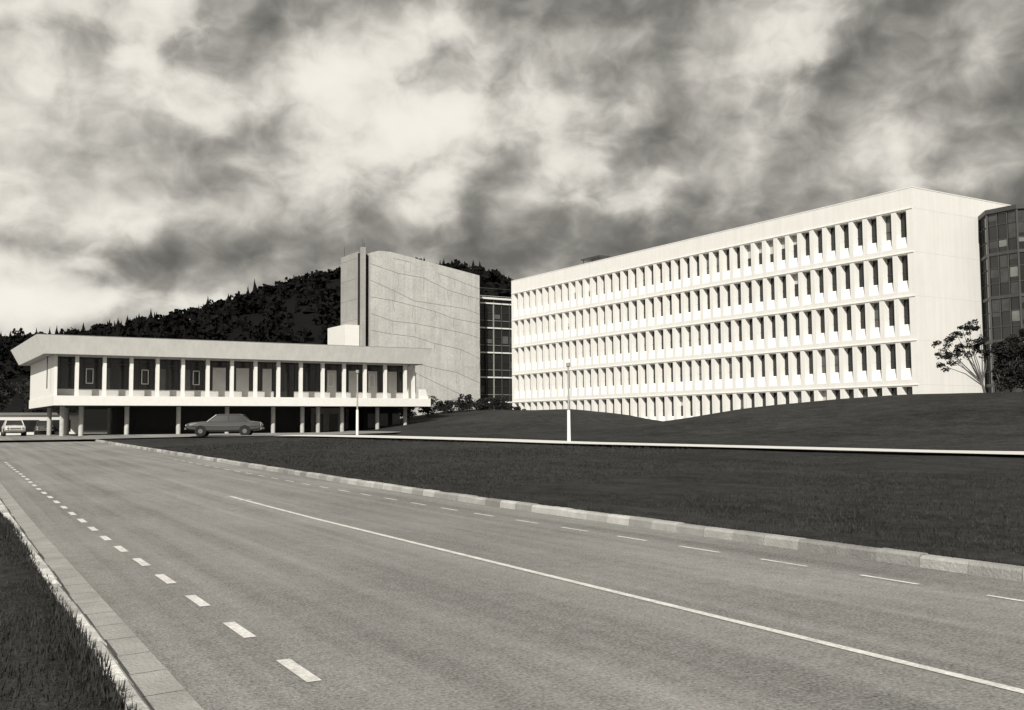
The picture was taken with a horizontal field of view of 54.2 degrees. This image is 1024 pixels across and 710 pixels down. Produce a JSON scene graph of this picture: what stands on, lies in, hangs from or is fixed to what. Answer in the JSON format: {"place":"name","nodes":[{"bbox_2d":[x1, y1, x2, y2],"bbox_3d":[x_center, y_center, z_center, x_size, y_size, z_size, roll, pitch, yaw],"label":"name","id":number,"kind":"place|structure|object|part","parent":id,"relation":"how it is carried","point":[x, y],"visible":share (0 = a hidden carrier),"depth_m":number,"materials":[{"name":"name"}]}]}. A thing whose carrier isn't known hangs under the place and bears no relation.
{"place":"outdoors","nodes":[
{"label":"outdoors","id":0,"kind":"place"},
{"bbox_2d":[0,279,510,430],"bbox_3d":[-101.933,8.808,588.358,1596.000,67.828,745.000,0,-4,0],"label":"hill","id":1,"kind":"structure","parent":0,"point":[95,420],"depth_m":342.07,"materials":[{"name":"plant"}]},
{"bbox_2d":[0,257,512,379],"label":"distant forest","id":2,"kind":"object","parent":1,"relation":"on","point":[176,324],"visible":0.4,"depth_m":371.08,"materials":[{"name":"black plant"}]},
{"bbox_2d":[0,441,1023,709],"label":"road","id":3,"kind":"structure","parent":0,"point":[354,619],"depth_m":9.19,"materials":[{"name":"grey asphalt"}]},
{"bbox_2d":[0,483,202,709],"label":"gutter","id":4,"kind":"object","parent":3,"relation":"on","point":[147,683],"visible":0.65,"depth_m":8.04,"materials":[{"name":"concrete"}]},
{"bbox_2d":[5,459,1023,693],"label":"road markings","id":5,"kind":"object","parent":3,"relation":"on","point":[299,670],"visible":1,"depth_m":8.84,"materials":[{"name":"paint"}]},
{"bbox_2d":[0,392,1023,709],"bbox_3d":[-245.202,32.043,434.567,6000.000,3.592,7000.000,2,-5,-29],"label":"ground","id":6,"kind":"structure","parent":0,"point":[980,422],"depth_m":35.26,"materials":[{"name":"black plant"}]},
{"bbox_2d":[0,500,150,709],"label":"kerb","id":7,"kind":"structure","parent":6,"relation":"on","point":[100,642],"depth_m":7.41,"materials":[{"name":"grey concrete"}]},
{"bbox_2d":[0,431,394,440],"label":"forecourt","id":8,"kind":"structure","parent":6,"relation":"on","point":[88,436],"depth_m":81.78,"materials":[{"name":"concrete"}]},
{"bbox_2d":[0,374,17,412],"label":"broadleaf tree","id":9,"kind":"object","parent":8,"relation":"on","point":[5,390],"visible":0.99,"depth_m":124.90,"materials":[{"name":"black plant"}]},
{"bbox_2d":[1,420,26,435],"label":"parked car","id":10,"kind":"object","parent":8,"relation":"on","point":[13,426],"visible":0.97,"depth_m":87.28,"materials":[{"name":"white paint"}]},
{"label":"windows","id":11,"kind":"part","parent":10,"relation":"part of","materials":[{"name":"black glass"}]},
{"bbox_2d":[0,413,84,434],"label":"service building","id":12,"kind":"structure","parent":8,"relation":"on","point":[30,420],"depth_m":103.13,"materials":[{"name":"white paint"}]},
{"bbox_2d":[34,421,54,434],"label":"parked car","id":13,"kind":"object","parent":8,"relation":"on","point":[40,426],"visible":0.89,"depth_m":100.38,"materials":[{"name":"grey paint"}]},
{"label":"windows","id":14,"kind":"part","parent":13,"relation":"part of","materials":[{"name":"black glass"}]},
{"bbox_2d":[14,377,78,412],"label":"broadleaf tree","id":15,"kind":"object","parent":8,"relation":"on","point":[27,396],"visible":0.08,"depth_m":126.55,"materials":[{"name":"black plant"}]},
{"bbox_2d":[184,414,263,436],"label":"parked car","id":16,"kind":"object","parent":8,"relation":"on","point":[241,424],"visible":0.97,"depth_m":72.80,"materials":[{"name":"grey paint"}]},
{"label":"windows","id":17,"kind":"part","parent":16,"relation":"part of","materials":[{"name":"grey glass"}]},
{"bbox_2d":[47,406,406,435],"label":"pilotis","id":18,"kind":"object","parent":6,"relation":"on","point":[64,423],"visible":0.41,"depth_m":92.68,"materials":[{"name":"concrete"}]},
{"bbox_2d":[112,407,399,433],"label":"ground floor wall","id":19,"kind":"structure","parent":6,"relation":"on","point":[152,420],"depth_m":96.94,"materials":[{"name":"concrete"}]},
{"bbox_2d":[32,405,430,408],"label":"slab soffit","id":20,"kind":"structure","parent":19,"relation":"on","point":[91,407],"depth_m":93.22,"materials":[{"name":"grey concrete"}]},
{"bbox_2d":[29,395,430,408],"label":"floor slab","id":21,"kind":"structure","parent":20,"relation":"on","point":[163,401],"depth_m":91.36,"materials":[{"name":"white paint"}]},
{"bbox_2d":[30,355,427,399],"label":"end walls","id":22,"kind":"structure","parent":21,"relation":"on","point":[38,377],"depth_m":92.27,"materials":[{"name":"white paint"}]},
{"bbox_2d":[20,334,430,365],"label":"roof and soffit","id":23,"kind":"structure","parent":22,"relation":"on","point":[36,360],"depth_m":91.54,"materials":[{"name":"grey concrete"}]},
{"bbox_2d":[11,334,432,364],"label":"roof fascia","id":24,"kind":"structure","parent":23,"relation":"attached to","point":[34,346],"depth_m":90.67,"materials":[{"name":"white concrete"}]},
{"bbox_2d":[328,324,358,345],"bbox_3d":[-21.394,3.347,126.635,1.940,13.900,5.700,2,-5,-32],"label":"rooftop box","id":25,"kind":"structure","parent":23,"relation":"on","point":[345,334],"depth_m":124.94,"materials":[{"name":"white paint"}]},
{"bbox_2d":[46,356,415,397],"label":"gallery glazing","id":26,"kind":"structure","parent":21,"relation":"on","point":[90,377],"depth_m":93.40,"materials":[{"name":"black glass"}]},
{"bbox_2d":[74,355,406,397],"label":"columns","id":27,"kind":"structure","parent":21,"relation":"on","point":[182,392],"depth_m":92.14,"materials":[{"name":"white paint"}]},
{"bbox_2d":[341,247,365,345],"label":"stair shaft","id":28,"kind":"object","parent":6,"relation":"on","point":[349,292],"visible":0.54,"depth_m":127.03,"materials":[{"name":"concrete"}]},
{"bbox_2d":[358,253,367,345],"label":"shaft window strip","id":29,"kind":"object","parent":28,"relation":"attached to","point":[366,297],"visible":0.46,"depth_m":126.12,"materials":[{"name":"black glass"}]},
{"bbox_2d":[356,370,358,434],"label":"street lamp","id":30,"kind":"object","parent":6,"relation":"on","point":[357,418],"visible":0.91,"depth_m":66.33,"materials":[{"name":"grey metal"}]},
{"bbox_2d":[399,408,416,418],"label":"shrub","id":31,"kind":"object","parent":6,"relation":"on","point":[410,413],"visible":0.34,"depth_m":111.35,"materials":[{"name":"black plant"}]},
{"bbox_2d":[368,251,479,417],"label":"hall walls","id":32,"kind":"structure","parent":6,"relation":"on","point":[441,356],"depth_m":129.99,"materials":[{"name":"concrete"}]},
{"bbox_2d":[341,258,479,415],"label":"wall joints","id":33,"kind":"object","parent":32,"relation":"attached to","point":[426,325],"depth_m":129.97,"materials":[{"name":"concrete"}]},
{"bbox_2d":[418,395,439,415],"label":"shrub","id":34,"kind":"object","parent":6,"relation":"on","point":[425,410],"visible":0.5,"depth_m":112.74,"materials":[{"name":"grey plant"}]},
{"bbox_2d":[436,400,454,413],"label":"shrub","id":35,"kind":"object","parent":6,"relation":"on","point":[447,405],"visible":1,"depth_m":113.53,"materials":[{"name":"black plant"}]},
{"bbox_2d":[452,394,476,410],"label":"shrub","id":36,"kind":"object","parent":6,"relation":"on","point":[462,405],"visible":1,"depth_m":114.65,"materials":[{"name":"grey plant"}]},
{"bbox_2d":[474,397,490,409],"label":"shrub","id":37,"kind":"object","parent":6,"relation":"on","point":[482,404],"visible":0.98,"depth_m":115.61,"materials":[{"name":"black plant"}]},
{"bbox_2d":[480,287,511,409],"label":"glazed link building","id":38,"kind":"structure","parent":6,"relation":"on","point":[495,347],"depth_m":139.13,"materials":[{"name":"black glass"}]},
{"bbox_2d":[489,396,509,409],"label":"shrub","id":39,"kind":"object","parent":6,"relation":"on","point":[497,403],"visible":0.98,"depth_m":116.57,"materials":[{"name":"black plant"}]},
{"bbox_2d":[506,405,525,409],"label":"shrub","id":40,"kind":"object","parent":6,"relation":"on","point":[516,408],"visible":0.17,"depth_m":117.38,"materials":[{"name":"black plant"}]},
{"bbox_2d":[95,439,1023,581],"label":"kerb","id":41,"kind":"structure","parent":6,"relation":"on","point":[958,565],"depth_m":14.39,"materials":[{"name":"concrete"}]},
{"bbox_2d":[566,362,570,440],"bbox_3d":[3.021,2.643,53.343,0.240,4.500,0.234,0,-4,0],"label":"street lamp","id":42,"kind":"object","parent":6,"relation":"on","point":[568,418],"visible":0.91,"depth_m":53.25,"materials":[{"name":"white metal"}]},
{"bbox_2d":[282,435,1023,454],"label":"footpath","id":43,"kind":"structure","parent":6,"relation":"on","point":[733,446],"depth_m":47.35,"materials":[{"name":"concrete"}]},
{"bbox_2d":[511,187,1008,409],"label":"walls","id":44,"kind":"structure","parent":6,"relation":"on","point":[941,276],"depth_m":80.03,"materials":[{"name":"white concrete"}]},
{"bbox_2d":[513,209,914,420],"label":"facade","id":45,"kind":"object","parent":44,"relation":"attached to","point":[889,320],"depth_m":93.85,"materials":[{"name":"white concrete"}]},
{"bbox_2d":[512,186,1009,401],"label":"ledges and coping","id":46,"kind":"object","parent":44,"relation":"attached to","point":[735,282],"visible":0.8,"depth_m":92.00,"materials":[{"name":"white concrete"}]},
{"bbox_2d":[913,207,979,385],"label":"end wall joints","id":47,"kind":"object","parent":44,"relation":"attached to","point":[947,298],"visible":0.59,"depth_m":79.29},
{"bbox_2d":[931,319,993,392],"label":"young tree","id":48,"kind":"object","parent":6,"relation":"on","point":[978,377],"visible":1,"depth_m":65.68,"materials":[{"name":"black plant"}]},
{"bbox_2d":[978,204,1023,392],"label":"glass stair tower","id":49,"kind":"structure","parent":6,"relation":"on","point":[1001,235],"depth_m":78.47,"materials":[{"name":"glass"}]},
{"bbox_2d":[991,368,1013,391],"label":"shrub","id":50,"kind":"object","parent":6,"relation":"on","point":[1001,384],"visible":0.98,"depth_m":65.10,"materials":[{"name":"black plant"}]},
{"bbox_2d":[990,338,1023,391],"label":"shrub","id":51,"kind":"object","parent":6,"relation":"on","point":[1005,349],"visible":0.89,"depth_m":65.63,"materials":[{"name":"black plant"}]},
{"bbox_2d":[993,327,1023,391],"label":"shrub","id":52,"kind":"object","parent":6,"relation":"on","point":[1015,338],"visible":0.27,"depth_m":67.50,"materials":[{"name":"black plant"}]},
{"bbox_2d":[0,0,1023,336],"label":"sky","id":53,"kind":"structure","parent":0,"point":[162,157],"materials":[{"name":"grey"}]},
{"bbox_2d":[581,255,610,263],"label":"roof plant","id":54,"kind":"object","parent":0,"point":[595,258],"visible":0.35,"depth_m":114.98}
]}

